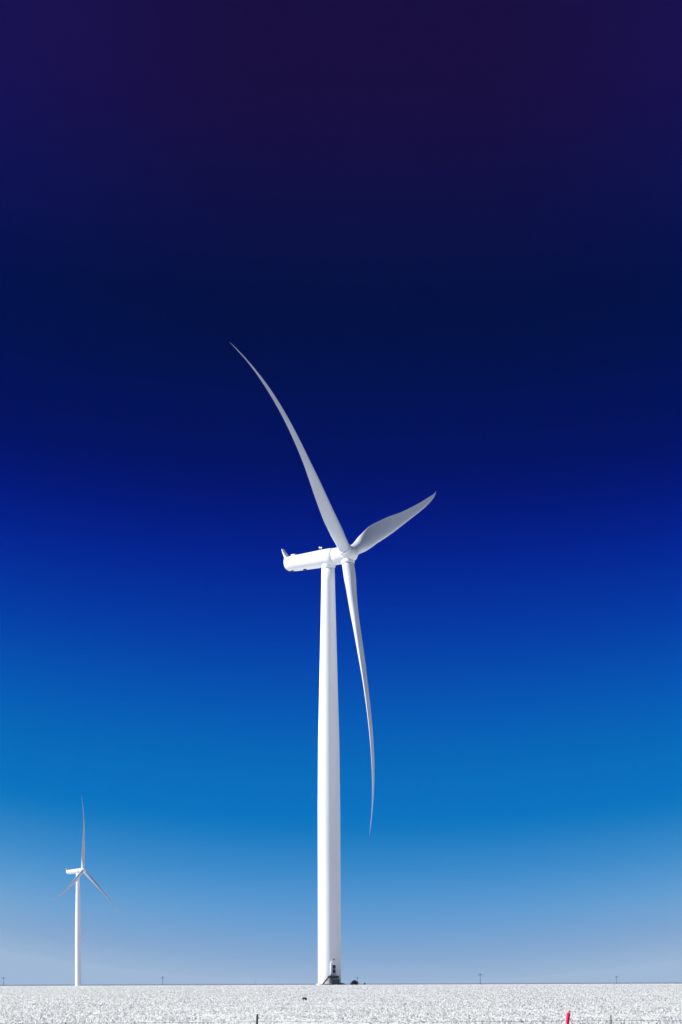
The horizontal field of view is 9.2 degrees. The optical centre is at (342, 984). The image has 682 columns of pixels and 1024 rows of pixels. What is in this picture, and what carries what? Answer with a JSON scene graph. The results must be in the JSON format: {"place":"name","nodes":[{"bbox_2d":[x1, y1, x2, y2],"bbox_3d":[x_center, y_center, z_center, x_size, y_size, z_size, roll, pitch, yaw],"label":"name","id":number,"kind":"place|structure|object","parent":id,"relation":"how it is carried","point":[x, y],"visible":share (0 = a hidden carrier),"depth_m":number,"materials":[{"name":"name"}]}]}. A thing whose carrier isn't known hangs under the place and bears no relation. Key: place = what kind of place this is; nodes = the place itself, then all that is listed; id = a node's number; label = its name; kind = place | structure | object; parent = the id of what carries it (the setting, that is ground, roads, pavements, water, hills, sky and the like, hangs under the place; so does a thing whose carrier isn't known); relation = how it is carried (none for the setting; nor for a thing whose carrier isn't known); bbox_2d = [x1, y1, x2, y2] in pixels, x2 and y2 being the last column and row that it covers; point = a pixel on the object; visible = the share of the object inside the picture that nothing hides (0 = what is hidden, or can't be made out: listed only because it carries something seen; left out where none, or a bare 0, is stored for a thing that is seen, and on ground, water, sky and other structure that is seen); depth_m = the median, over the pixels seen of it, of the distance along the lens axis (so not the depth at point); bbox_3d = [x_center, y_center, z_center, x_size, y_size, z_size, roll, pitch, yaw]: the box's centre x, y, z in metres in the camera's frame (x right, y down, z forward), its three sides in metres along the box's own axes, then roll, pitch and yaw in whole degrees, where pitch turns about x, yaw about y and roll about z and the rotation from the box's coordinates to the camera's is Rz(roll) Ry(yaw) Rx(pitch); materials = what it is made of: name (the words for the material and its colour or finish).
{"place":"outdoors","nodes":[
{"label":"outdoors","id":0,"kind":"place"},
{"bbox_2d":[94,1013,110,1020],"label":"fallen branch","id":1,"kind":"object","parent":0,"point":[101,1013],"visible":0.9,"depth_m":164.49,"materials":[{"name":"wood"}]},
{"bbox_2d":[0,982,681,1023],"bbox_3d":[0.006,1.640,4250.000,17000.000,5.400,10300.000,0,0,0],"label":"ground","id":2,"kind":"structure","parent":0,"point":[355,1021],"depth_m":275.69,"materials":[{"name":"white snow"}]},
{"bbox_2d":[52,796,118,985],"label":"wind turbine","id":3,"kind":"object","parent":2,"relation":"on","point":[78,872],"visible":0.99,"depth_m":2896.22,"materials":[{"name":"white paint"}]},
{"bbox_2d":[6,1014,650,1023],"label":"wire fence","id":4,"kind":"object","parent":2,"relation":"on","point":[257,1017],"visible":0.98,"depth_m":99.97,"materials":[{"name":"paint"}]},
{"bbox_2d":[322,972,338,984],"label":"steel stairs","id":5,"kind":"structure","parent":2,"relation":"on","point":[334,977],"depth_m":769.96,"materials":[{"name":"grey metal"}]},
{"bbox_2d":[331,979,339,984],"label":"equipment cabinet","id":6,"kind":"object","parent":2,"relation":"on","point":[334,981],"visible":0.85,"depth_m":770.13,"materials":[{"name":"metal"}]},
{"bbox_2d":[236,348,435,984],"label":"wind turbine","id":7,"kind":"object","parent":2,"relation":"on","point":[344,553],"visible":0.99,"depth_m":771.67,"materials":[{"name":"white paint"}]},
{"bbox_2d":[331,962,335,974],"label":"door","id":8,"kind":"structure","parent":7,"relation":"in","point":[333,965],"depth_m":771.17,"materials":[{"name":"metal"}]},
{"bbox_2d":[350,980,359,984],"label":"bush","id":9,"kind":"object","parent":2,"relation":"on","point":[354,982],"visible":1,"depth_m":768.68,"materials":[{"name":"black plant"}]},
{"bbox_2d":[565,1010,570,1023],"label":"marker post","id":10,"kind":"object","parent":2,"relation":"on","point":[568,1016],"visible":1,"depth_m":98.96,"materials":[{"name":"red plastic"}]},
{"bbox_2d":[0,0,681,984],"label":"sky","id":11,"kind":"structure","parent":0,"point":[444,237],"materials":[{"name":"blue"}]}
]}

